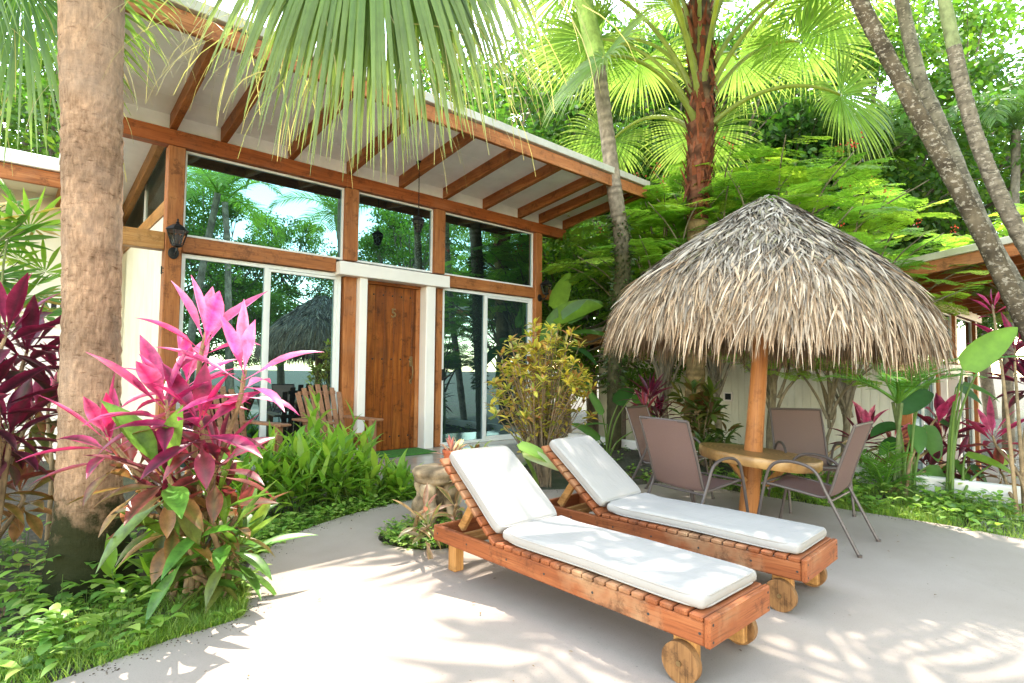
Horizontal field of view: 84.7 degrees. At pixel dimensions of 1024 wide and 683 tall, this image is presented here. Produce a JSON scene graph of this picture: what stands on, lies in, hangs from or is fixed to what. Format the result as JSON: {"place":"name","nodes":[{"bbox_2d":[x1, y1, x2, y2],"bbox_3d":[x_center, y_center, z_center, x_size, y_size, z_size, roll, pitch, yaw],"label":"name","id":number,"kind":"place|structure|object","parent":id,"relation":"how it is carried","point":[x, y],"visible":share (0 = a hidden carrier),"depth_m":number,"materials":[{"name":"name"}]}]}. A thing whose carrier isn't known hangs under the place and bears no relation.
{"place":"outdoors","nodes":[
{"label":"outdoors","id":0,"kind":"place"},
{"bbox_2d":[0,469,1023,682],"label":"grass","id":1,"kind":"structure","parent":0,"point":[193,622],"depth_m":2.97,"materials":[{"name":"green plant"}]},
{"bbox_2d":[0,372,1023,682],"bbox_3d":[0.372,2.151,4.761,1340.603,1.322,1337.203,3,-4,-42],"label":"ground","id":2,"kind":"structure","parent":0,"point":[562,482],"depth_m":5.92,"materials":[{"name":"green plant"}]},
{"bbox_2d":[0,17,59,154],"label":"broadleaf tree","id":3,"kind":"object","parent":2,"relation":"on","point":[23,114],"visible":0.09,"depth_m":11.76,"materials":[{"name":"green plant"}]},
{"bbox_2d":[0,341,59,539],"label":"cordyline","id":4,"kind":"object","parent":2,"relation":"on","point":[48,457],"visible":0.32,"depth_m":4.73,"materials":[{"name":"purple plant"}]},
{"bbox_2d":[0,272,60,542],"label":"cordyline","id":5,"kind":"object","parent":2,"relation":"on","point":[31,325],"visible":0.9,"depth_m":3.49,"materials":[{"name":"purple plant"}]},
{"bbox_2d":[0,1,60,157],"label":"broadleaf tree","id":6,"kind":"object","parent":2,"relation":"on","point":[53,138],"visible":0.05,"depth_m":12.38,"materials":[{"name":"green plant"}]},
{"bbox_2d":[0,180,61,335],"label":"lady palm","id":7,"kind":"object","parent":2,"relation":"on","point":[15,230],"visible":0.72,"depth_m":4.48,"materials":[{"name":"green plant"}]},
{"bbox_2d":[0,147,122,460],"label":"annex","id":8,"kind":"object","parent":2,"relation":"on","point":[34,178],"visible":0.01,"depth_m":7.88,"materials":[{"name":"white paint"}]},
{"bbox_2d":[79,514,182,601],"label":"ginger plant","id":9,"kind":"object","parent":2,"relation":"on","point":[107,567],"visible":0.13,"depth_m":3.24,"materials":[{"name":"green plant"}]},
{"bbox_2d":[19,275,320,605],"bbox_3d":[-1.775,0.578,3.054,1.558,1.836,1.173,0,-3,5],"label":"cordyline","id":10,"kind":"object","parent":2,"relation":"on","point":[153,371],"visible":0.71,"depth_m":2.92,"materials":[{"name":"pink plant"}]},
{"bbox_2d":[96,400,314,624],"bbox_3d":[-1.618,0.935,3.095,0.833,1.253,1.139,-1,-3,21],"label":"cordyline","id":11,"kind":"object","parent":2,"relation":"on","point":[175,499],"visible":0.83,"depth_m":2.97,"materials":[{"name":"green plant"}]},
{"bbox_2d":[210,425,329,525],"bbox_3d":[-2.234,1.192,5.085,1.128,0.865,0.870,2,-3,-30],"label":"ginger plant","id":12,"kind":"object","parent":2,"relation":"on","point":[261,464],"visible":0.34,"depth_m":5.07,"materials":[{"name":"green plant"}]},
{"bbox_2d":[249,420,367,516],"bbox_3d":[-1.903,1.205,5.339,1.353,0.874,1.020,2,-3,-31],"label":"ginger plant","id":13,"kind":"object","parent":2,"relation":"on","point":[310,491],"visible":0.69,"depth_m":5.17,"materials":[{"name":"green plant"}]},
{"bbox_2d":[0,0,635,608],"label":"fan palm","id":14,"kind":"object","parent":2,"relation":"on","point":[88,38],"visible":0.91,"depth_m":3.22,"materials":[{"name":"green plant"}]},
{"bbox_2d":[294,380,378,503],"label":"ginger plant","id":15,"kind":"object","parent":2,"relation":"on","point":[317,425],"visible":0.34,"depth_m":5.82,"materials":[{"name":"green plant"}]},
{"bbox_2d":[303,419,395,509],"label":"ginger plant","id":16,"kind":"object","parent":2,"relation":"on","point":[370,463],"visible":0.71,"depth_m":5.38,"materials":[{"name":"green plant"}]},
{"bbox_2d":[55,0,649,475],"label":"bungalow","id":17,"kind":"object","parent":2,"relation":"on","point":[387,314],"visible":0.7,"depth_m":7.76,"materials":[{"name":"white wood"}]},
{"bbox_2d":[125,147,166,225],"bbox_3d":[-5.274,-2.074,8.059,0.040,0.879,3.910,3,-4,-42],"label":"side window","id":18,"kind":"structure","parent":17,"relation":"in","point":[146,188],"depth_m":7.94,"materials":[{"name":"white metal"}]},
{"bbox_2d":[165,219,188,258],"bbox_3d":[-3.777,-1.162,6.319,0.235,0.436,0.274,3,-4,-42],"label":"wall lantern","id":19,"kind":"object","parent":17,"relation":"attached to","point":[177,232],"depth_m":6.25,"materials":[{"name":"black metal"}]},
{"bbox_2d":[173,253,340,472],"bbox_3d":[-3.150,0.279,7.147,1.973,2.532,0.100,3,-4,-42],"label":"sliding door","id":20,"kind":"structure","parent":17,"relation":"in","point":[299,310],"depth_m":7.25,"materials":[{"name":"clear glass"}]},
{"bbox_2d":[183,151,343,259],"bbox_3d":[-3.122,-1.694,7.247,1.984,1.019,0.055,3,-4,-42],"label":"window","id":21,"kind":"structure","parent":17,"relation":"in","point":[225,200],"depth_m":7.17,"materials":[{"name":"clear glass"}]},
{"bbox_2d":[364,280,420,451],"bbox_3d":[-1.801,0.367,8.400,0.994,2.485,0.145,3,-4,-42],"label":"door","id":22,"kind":"structure","parent":17,"relation":"in","point":[393,310],"depth_m":8.42,"materials":[{"name":"brown wood"}]},
{"bbox_2d":[356,192,432,272],"bbox_3d":[-1.754,-1.618,8.480,1.298,1.019,0.055,3,-4,-42],"label":"window","id":23,"kind":"structure","parent":17,"relation":"in","point":[387,236],"depth_m":8.45,"materials":[{"name":"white glass"}]},
{"bbox_2d":[412,160,424,232],"bbox_3d":[-1.340,-2.082,8.075,0.206,1.043,0.178,3,-4,-42],"label":"hanging lantern","id":24,"kind":"object","parent":17,"relation":"hanging from","point":[418,221],"visible":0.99,"depth_m":8.02,"materials":[{"name":"black metal"}]},
{"bbox_2d":[440,288,531,445],"bbox_3d":[-0.401,0.432,9.625,2.016,2.532,0.100,3,-4,-42],"label":"sliding door","id":25,"kind":"structure","parent":17,"relation":"in","point":[475,324],"depth_m":9.44,"materials":[{"name":"clear glass"}]},
{"bbox_2d":[443,212,532,286],"bbox_3d":[-0.375,-1.541,9.722,2.012,1.019,0.055,3,-4,-42],"label":"window","id":26,"kind":"structure","parent":17,"relation":"in","point":[474,249],"depth_m":9.68,"materials":[{"name":"glass"}]},
{"bbox_2d":[537,277,551,301],"bbox_3d":[0.599,-0.958,10.264,0.235,0.436,0.274,3,-4,-42],"label":"wall lantern","id":27,"kind":"object","parent":17,"relation":"attached to","point":[546,284],"depth_m":10.19,"materials":[{"name":"black metal"}]},
{"bbox_2d":[158,432,567,504],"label":"deck","id":28,"kind":"structure","parent":2,"relation":"on","point":[417,460],"depth_m":8.01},
{"bbox_2d":[185,385,290,473],"bbox_3d":[-3.129,1.003,6.296,0.960,1.000,0.820,-1,-4,34],"label":"garden armchair","id":29,"kind":"object","parent":28,"relation":"on","point":[242,421],"visible":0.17,"depth_m":6.49,"materials":[{"name":"brown wood"}]},
{"bbox_2d":[292,384,383,451],"bbox_3d":[-2.265,1.055,7.158,0.960,1.000,0.820,-2,-4,41],"label":"garden armchair","id":30,"kind":"object","parent":28,"relation":"on","point":[335,417],"visible":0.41,"depth_m":7.34,"materials":[{"name":"brown wood"}]},
{"bbox_2d":[376,448,436,457],"bbox_3d":[-1.592,1.599,8.067,0.880,0.022,0.520,3,-4,-42],"label":"doormat","id":31,"kind":"object","parent":28,"relation":"on","point":[409,452],"visible":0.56,"depth_m":8.03,"materials":[{"name":"green"}]},
{"bbox_2d":[539,272,604,425],"bbox_3d":[1.005,0.298,10.068,0.880,3.071,1.725,3,-4,-42],"label":"heliconia","id":32,"kind":"object","parent":28,"relation":"on","point":[565,310],"visible":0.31,"depth_m":10.10,"materials":[{"name":"green plant"}]},
{"bbox_2d":[343,448,423,505],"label":"ginger plant","id":33,"kind":"object","parent":2,"relation":"on","point":[398,477],"visible":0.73,"depth_m":5.70,"materials":[{"name":"green plant"}]},
{"bbox_2d":[406,472,416,495],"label":"ginger plant","id":34,"kind":"object","parent":2,"relation":"on","point":[411,480],"depth_m":5.89,"materials":[{"name":"green plant"}]},
{"bbox_2d":[392,483,454,559],"bbox_3d":[-0.638,1.302,4.059,0.462,0.565,0.656,3,-4,-42],"label":"cordyline","id":35,"kind":"object","parent":2,"relation":"on","point":[419,517],"visible":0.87,"depth_m":4.01,"materials":[{"name":"beige plant"}]},
{"bbox_2d":[411,463,462,534],"bbox_3d":[-0.654,1.347,4.825,0.421,0.562,0.425,3,-4,-42],"label":"stone stool","id":36,"kind":"object","parent":2,"relation":"on","point":[432,475],"visible":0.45,"depth_m":4.72,"materials":[{"name":"brown stone"}]},
{"bbox_2d":[432,436,469,464],"bbox_3d":[-0.528,0.985,4.906,0.336,0.342,0.336,3,-4,-42],"label":"potted bromeliad","id":37,"kind":"object","parent":36,"relation":"on","point":[453,446],"visible":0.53,"depth_m":4.89,"materials":[{"name":"plant"}]},
{"bbox_2d":[431,485,464,520],"bbox_3d":[-0.376,1.296,4.049,0.269,0.572,0.521,0,-3,11],"label":"cordyline","id":38,"kind":"object","parent":2,"relation":"on","point":[458,498],"visible":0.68,"depth_m":3.95,"materials":[{"name":"beige plant"}]},
{"bbox_2d":[449,440,491,502],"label":"shrub","id":39,"kind":"object","parent":2,"relation":"on","point":[476,446],"visible":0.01,"depth_m":4.72,"materials":[{"name":"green plant"}]},
{"bbox_2d":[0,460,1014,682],"bbox_3d":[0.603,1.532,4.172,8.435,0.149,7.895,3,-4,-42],"label":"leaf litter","id":40,"kind":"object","parent":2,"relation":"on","point":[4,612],"visible":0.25,"depth_m":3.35,"materials":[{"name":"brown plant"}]},
{"bbox_2d":[0,441,1023,682],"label":"ground cover","id":41,"kind":"object","parent":2,"relation":"on","point":[64,608],"visible":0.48,"depth_m":3.20,"materials":[{"name":"green plant"}]},
{"bbox_2d":[424,52,632,301],"bbox_3d":[-1.173,-2.741,18.999,11.006,13.053,10.333,-2,-4,44],"label":"broadleaf tree","id":42,"kind":"object","parent":2,"relation":"on","point":[497,99],"visible":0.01,"depth_m":16.76,"materials":[{"name":"green plant"}]},
{"bbox_2d":[394,4,684,315],"bbox_3d":[-0.206,-2.839,16.924,11.006,13.053,10.333,0,-3,2],"label":"broadleaf tree","id":43,"kind":"object","parent":2,"relation":"on","point":[574,109],"visible":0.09,"depth_m":14.33,"materials":[{"name":"green plant"}]},
{"bbox_2d":[484,316,599,487],"bbox_3d":[0.369,0.711,6.679,1.410,2.028,1.393,0,-3,7],"label":"croton","id":44,"kind":"object","parent":2,"relation":"on","point":[540,419],"visible":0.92,"depth_m":6.53,"materials":[{"name":"yellow plant"}]},
{"bbox_2d":[490,48,684,432],"bbox_3d":[2.349,-3.783,23.456,12.924,15.705,12.491,-1,-3,30],"label":"broadleaf tree","id":45,"kind":"object","parent":2,"relation":"on","point":[570,428],"depth_m":22.67,"materials":[{"name":"green plant"}]},
{"bbox_2d":[575,0,636,449],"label":"slim palm","id":46,"kind":"object","parent":2,"relation":"on","point":[622,272],"visible":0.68,"depth_m":9.04,"materials":[{"name":"grey plant"}]},
{"bbox_2d":[572,388,654,455],"bbox_3d":[1.448,1.219,8.245,1.306,1.099,0.450,1,-3,-6],"label":"heliconia","id":47,"kind":"object","parent":2,"relation":"on","point":[621,394],"visible":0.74,"depth_m":8.25,"materials":[{"name":"green plant"}]},
{"bbox_2d":[542,214,705,438],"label":"broadleaf tree","id":48,"kind":"object","parent":2,"relation":"on","point":[635,370],"visible":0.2,"depth_m":11.75,"materials":[{"name":"green plant"}]},
{"bbox_2d":[541,176,747,418],"bbox_3d":[2.884,0.144,10.295,4.810,6.092,5.084,-1,-3,25],"label":"feathery shrub","id":49,"kind":"object","parent":2,"relation":"on","point":[652,246],"visible":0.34,"depth_m":9.80,"materials":[{"name":"green plant"}]},
{"bbox_2d":[539,116,750,433],"bbox_3d":[2.124,-1.005,14.722,7.385,8.974,7.138,2,-3,-19],"label":"broadleaf tree","id":50,"kind":"object","parent":2,"relation":"on","point":[591,408],"visible":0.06,"depth_m":13.68,"materials":[{"name":"green plant"}]},
{"bbox_2d":[619,372,680,420],"bbox_3d":[1.971,1.084,8.091,1.041,1.348,0.948,3,-4,-42],"label":"cordyline","id":51,"kind":"object","parent":2,"relation":"on","point":[646,396],"visible":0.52,"depth_m":8.03,"materials":[{"name":"purple plant"}]},
{"bbox_2d":[526,14,830,372],"bbox_3d":[4.696,-3.314,18.497,12.371,14.318,10.446,0,-3,12],"label":"broadleaf tree","id":52,"kind":"object","parent":2,"relation":"on","point":[676,102],"visible":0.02,"depth_m":16.08,"materials":[{"name":"green plant"}]},
{"bbox_2d":[663,374,743,466],"bbox_3d":[2.603,1.100,7.747,0.980,1.284,0.990,3,-4,-42],"label":"croton","id":53,"kind":"object","parent":2,"relation":"on","point":[706,402],"visible":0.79,"depth_m":7.65,"materials":[{"name":"green plant"}]},
{"bbox_2d":[490,0,919,443],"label":"fan palm","id":54,"kind":"object","parent":2,"relation":"on","point":[702,76],"visible":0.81,"depth_m":9.85,"materials":[{"name":"green plant"}]},
{"bbox_2d":[516,0,894,286],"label":"broadleaf tree","id":55,"kind":"object","parent":2,"relation":"on","point":[769,122],"visible":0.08,"depth_m":15.43,"materials":[{"name":"green plant"}]},
{"bbox_2d":[580,137,851,441],"bbox_3d":[3.864,-0.191,10.679,4.813,6.828,5.000,0,-3,15],"label":"feathery shrub","id":56,"kind":"object","parent":2,"relation":"on","point":[715,375],"visible":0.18,"depth_m":9.77,"materials":[{"name":"green plant"}]},
{"bbox_2d":[693,428,741,471],"bbox_3d":[2.657,1.415,7.301,0.831,0.614,0.811,1,-3,-12],"label":"croton","id":57,"kind":"object","parent":2,"relation":"on","point":[709,438],"visible":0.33,"depth_m":7.34,"materials":[{"name":"green plant"}]},
{"bbox_2d":[677,349,857,410],"bbox_3d":[3.544,0.643,7.777,2.415,2.470,2.001,1,-3,-4],"label":"feathery shrub","id":58,"kind":"object","parent":2,"relation":"on","point":[772,379],"visible":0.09,"depth_m":7.83,"materials":[{"name":"green plant"}]},
{"bbox_2d":[650,70,907,261],"bbox_3d":[8.137,-3.202,20.036,10.446,14.318,12.371,-1,-4,33],"label":"broadleaf tree","id":59,"kind":"object","parent":2,"relation":"on","point":[816,125],"visible":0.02,"depth_m":16.27,"materials":[{"name":"green plant"}]},
{"bbox_2d":[661,31,905,190],"bbox_3d":[9.058,-4.025,24.492,13.540,16.453,13.086,-1,-3,24],"label":"broadleaf tree","id":60,"kind":"object","parent":2,"relation":"on","point":[795,119],"depth_m":18.37,"materials":[{"name":"green plant"}]},
{"bbox_2d":[639,131,945,448],"bbox_3d":[4.441,-0.234,9.741,4.813,6.828,5.000,-2,-4,41],"label":"feathery shrub","id":61,"kind":"object","parent":2,"relation":"on","point":[818,179],"visible":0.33,"depth_m":8.99,"materials":[{"name":"green plant"}]},
{"bbox_2d":[568,433,1020,506],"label":"garden wall","id":62,"kind":"structure","parent":2,"relation":"on","point":[973,486],"depth_m":6.00,"materials":[{"name":"white concrete"}]},
{"bbox_2d":[572,236,1023,480],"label":"bungalow","id":63,"kind":"object","parent":2,"relation":"on","point":[734,395],"visible":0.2,"depth_m":10.89,"materials":[{"name":"white paint"}]},
{"bbox_2d":[914,372,937,474],"bbox_3d":[7.431,1.816,10.156,1.973,2.532,0.100,3,-4,-42],"label":"sliding door","id":64,"kind":"structure","parent":63,"relation":"in","point":[932,388],"depth_m":10.43,"materials":[{"name":"white metal"}]},
{"bbox_2d":[942,312,952,362],"bbox_3d":[8.828,-0.081,11.489,1.298,1.019,0.055,3,-4,-42],"label":"window","id":65,"kind":"structure","parent":63,"relation":"in","point":[946,315],"depth_m":11.87,"materials":[{"name":"white metal"}]},
{"bbox_2d":[957,317,971,363],"bbox_3d":[10.206,-0.004,12.731,2.012,1.019,0.055,3,-4,-42],"label":"window","id":66,"kind":"structure","parent":63,"relation":"in","point":[964,327],"depth_m":12.84,"materials":[{"name":"white glass"}]},
{"bbox_2d":[961,373,975,480],"bbox_3d":[10.181,1.969,12.633,2.016,2.532,0.100,3,-4,-42],"label":"sliding door","id":67,"kind":"structure","parent":63,"relation":"in","point":[968,414],"depth_m":13.08,"materials":[{"name":"white metal"}]},
{"bbox_2d":[659,67,974,254],"bbox_3d":[9.135,-2.893,19.544,11.782,13.637,9.948,2,-3,-24],"label":"broadleaf tree","id":68,"kind":"object","parent":2,"relation":"on","point":[780,141],"visible":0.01,"depth_m":16.27,"materials":[{"name":"green plant"}]},
{"bbox_2d":[755,85,910,172],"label":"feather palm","id":69,"kind":"object","parent":2,"relation":"on","point":[826,124],"visible":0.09,"depth_m":16.74,"materials":[{"name":"green plant"}]},
{"bbox_2d":[655,0,1023,255],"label":"broadleaf tree","id":70,"kind":"object","parent":2,"relation":"on","point":[966,154],"visible":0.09,"depth_m":16.19,"materials":[{"name":"green plant"}]},
{"bbox_2d":[817,401,924,480],"bbox_3d":[4.377,1.337,6.955,1.458,1.190,0.921,0,-3,8],"label":"cordyline","id":71,"kind":"object","parent":2,"relation":"on","point":[863,414],"visible":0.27,"depth_m":6.93,"materials":[{"name":"pink plant"}]},
{"bbox_2d":[799,94,957,240],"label":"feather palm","id":72,"kind":"object","parent":2,"relation":"on","point":[901,132],"visible":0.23,"depth_m":16.00,"materials":[{"name":"green plant"}]},
{"bbox_2d":[831,441,931,490],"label":"shrub","id":73,"kind":"object","parent":2,"relation":"on","point":[874,471],"visible":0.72,"depth_m":6.16,"materials":[{"name":"green plant"}]},
{"bbox_2d":[813,186,991,456],"bbox_3d":[5.414,0.387,9.264,4.365,5.528,4.613,-2,-4,39],"label":"feathery shrub","id":74,"kind":"object","parent":2,"relation":"on","point":[845,403],"visible":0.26,"depth_m":8.60,"materials":[{"name":"green plant"}]},
{"bbox_2d":[818,357,986,491],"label":"areca palm","id":75,"kind":"object","parent":2,"relation":"on","point":[901,389],"visible":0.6,"depth_m":6.24,"materials":[{"name":"green plant"}]},
{"bbox_2d":[786,0,1023,240],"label":"broadleaf tree","id":76,"kind":"object","parent":2,"relation":"on","point":[973,28],"visible":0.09,"depth_m":17.03,"materials":[{"name":"green plant"}]},
{"bbox_2d":[870,385,960,495],"bbox_3d":[4.675,1.092,6.481,1.030,1.288,0.499,1,-3,-18],"label":"heliconia","id":77,"kind":"object","parent":2,"relation":"on","point":[929,437],"visible":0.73,"depth_m":6.34,"materials":[{"name":"green plant"}]},
{"bbox_2d":[888,393,995,496],"bbox_3d":[4.859,1.196,6.389,1.341,1.257,0.962,3,-4,-42],"label":"cordyline","id":78,"kind":"object","parent":2,"relation":"on","point":[942,407],"visible":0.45,"depth_m":6.42,"materials":[{"name":"pink plant"}]},
{"bbox_2d":[889,129,1023,339],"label":"broadleaf tree","id":79,"kind":"object","parent":2,"relation":"on","point":[990,321],"visible":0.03,"depth_m":18.93,"materials":[{"name":"green plant"}]},
{"bbox_2d":[921,190,1023,323],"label":"feathery shrub","id":80,"kind":"object","parent":2,"relation":"on","point":[966,241],"visible":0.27,"depth_m":10.53,"materials":[{"name":"green plant"}]},
{"bbox_2d":[942,327,1023,501],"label":"heliconia","id":81,"kind":"object","parent":2,"relation":"on","point":[981,353],"visible":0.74,"depth_m":5.89,"materials":[{"name":"green plant"}]},
{"bbox_2d":[949,290,1023,515],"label":"cordyline","id":82,"kind":"object","parent":2,"relation":"on","point":[989,421],"visible":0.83,"depth_m":6.16,"materials":[{"name":"pink plant"}]},
{"bbox_2d":[976,181,1020,418],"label":"broadleaf tree","id":83,"kind":"object","parent":2,"relation":"on","point":[987,385],"visible":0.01,"depth_m":32.82,"materials":[{"name":"green plant"}]},
{"bbox_2d":[0,0,1023,376],"label":"sky","id":84,"kind":"structure","parent":0,"point":[995,367],"materials":[{"name":"white"}]},
{"bbox_2d":[52,483,1023,682],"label":"patio","id":85,"kind":"structure","parent":0,"point":[359,602],"depth_m":2.94,"materials":[{"name":"concrete"}]},
{"bbox_2d":[517,441,558,486],"bbox_3d":[0.179,1.217,4.757,0.332,0.774,0.581,1,-3,-8],"label":"heliconia","id":86,"kind":"object","parent":85,"relation":"on","point":[532,452],"visible":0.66,"depth_m":4.58,"materials":[{"name":"green plant"}]},
{"bbox_2d":[434,458,769,682],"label":"sun lounger","id":87,"kind":"object","parent":85,"relation":"on","point":[732,618],"visible":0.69,"depth_m":2.65,"materials":[{"name":"brown wood"}]},
{"bbox_2d":[449,446,756,608],"bbox_3d":[0.375,0.941,3.218,0.527,0.468,1.846,3,-4,-42],"label":"lounger cushion","id":88,"kind":"object","parent":87,"relation":"on","point":[514,504],"visible":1,"depth_m":3.07,"materials":[{"name":"fabric"}]},
{"bbox_2d":[625,405,714,501],"bbox_3d":[1.640,1.170,5.901,0.782,0.953,0.582,-2,-4,38],"label":"patio chair","id":89,"kind":"object","parent":85,"relation":"on","point":[634,413],"visible":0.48,"depth_m":5.96,"materials":[{"name":"brown fabric"}]},
{"bbox_2d":[541,445,837,611],"bbox_3d":[1.083,1.167,3.919,1.982,0.732,0.578,-2,-4,45],"label":"sun lounger","id":90,"kind":"object","parent":85,"relation":"on","point":[809,566],"visible":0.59,"depth_m":3.41,"materials":[{"name":"brown wood"}]},
{"bbox_2d":[549,435,826,553],"bbox_3d":[1.108,0.985,3.930,1.846,0.468,0.527,-2,-4,45],"label":"lounger cushion","id":91,"kind":"object","parent":90,"relation":"on","point":[601,476],"visible":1,"depth_m":3.83,"materials":[{"name":"fabric"}]},
{"bbox_2d":[639,416,748,512],"bbox_3d":[1.515,1.107,4.703,0.782,0.953,0.582,2,-3,-32],"label":"patio chair","id":92,"kind":"object","parent":85,"relation":"on","point":[672,452],"visible":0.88,"depth_m":4.55,"materials":[{"name":"beige metal"}]},
{"bbox_2d":[600,194,959,513],"bbox_3d":[2.417,0.105,5.345,2.991,3.046,2.940,7,-4,-42],"label":"thatched parasol","id":93,"kind":"object","parent":85,"relation":"on","point":[763,280],"visible":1,"depth_m":4.43,"materials":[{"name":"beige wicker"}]},
{"bbox_2d":[699,442,822,485],"bbox_3d":[2.288,1.179,5.250,1.122,0.294,1.081,9,-4,-42],"label":"log table","id":94,"kind":"object","parent":93,"relation":"attached to","point":[765,458],"visible":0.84,"depth_m":4.96,"materials":[{"name":"brown wood"}]},
{"bbox_2d":[767,408,855,516],"bbox_3d":[2.964,1.168,5.632,0.582,0.953,0.782,0,-3,10],"label":"patio chair","id":95,"kind":"object","parent":85,"relation":"on","point":[798,430],"visible":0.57,"depth_m":5.91,"materials":[{"name":"brown fabric"}]},
{"bbox_2d":[757,421,880,557],"bbox_3d":[2.432,1.106,4.517,0.782,0.953,0.582,-2,-4,45],"label":"patio chair","id":96,"kind":"object","parent":85,"relation":"on","point":[849,460],"visible":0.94,"depth_m":4.41,"materials":[{"name":"beige metal"}]},
{"bbox_2d":[980,449,1019,484],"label":"terrace","id":97,"kind":"structure","parent":0,"point":[991,479],"depth_m":14.05,"materials":[{"name":"concrete"}]},
{"bbox_2d":[744,353,955,451],"bbox_3d":[4.428,0.728,7.500,1.841,2.272,2.221,1,-3,-17],"label":"feathery shrub","id":98,"kind":"object","parent":97,"relation":"on","point":[829,413],"visible":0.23,"depth_m":7.55,"materials":[{"name":"green plant"}]},
{"bbox_2d":[750,0,1023,259],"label":"leaning palm","id":99,"kind":"object","parent":97,"relation":"on","point":[1004,204],"visible":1,"depth_m":6.81,"materials":[{"name":"grey plant"}]},
{"bbox_2d":[850,0,1023,342],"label":"leaning palm","id":100,"kind":"object","parent":97,"relation":"on","point":[982,234],"visible":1,"depth_m":6.89,"materials":[{"name":"grey plant"}]},
{"bbox_2d":[894,0,1023,293],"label":"leaning palm","id":101,"kind":"object","parent":97,"relation":"on","point":[920,79],"visible":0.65,"depth_m":7.61,"materials":[{"name":"grey plant"}]},
{"bbox_2d":[905,66,1023,466],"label":"feather palm","id":102,"kind":"object","parent":97,"relation":"on","point":[1012,115],"visible":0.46,"depth_m":15.27,"materials":[{"name":"green plant"}]},
{"bbox_2d":[928,81,1023,233],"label":"broadleaf tree","id":103,"kind":"object","parent":97,"relation":"on","point":[992,131],"visible":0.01,"depth_m":21.35,"materials":[{"name":"green plant"}]},
{"bbox_2d":[999,449,1019,483],"bbox_3d":[10.668,2.762,11.924,0.506,0.892,0.516,2,-3,-28],"label":"bistro chair","id":104,"kind":"object","parent":97,"relation":"on","point":[1008,468],"visible":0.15,"depth_m":12.06,"materials":[{"name":"metal"}]},
{"bbox_2d":[976,509,1023,538],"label":"gravel","id":105,"kind":"structure","parent":0,"point":[1002,527],"depth_m":5.03,"materials":[{"name":"stone"}]}
]}

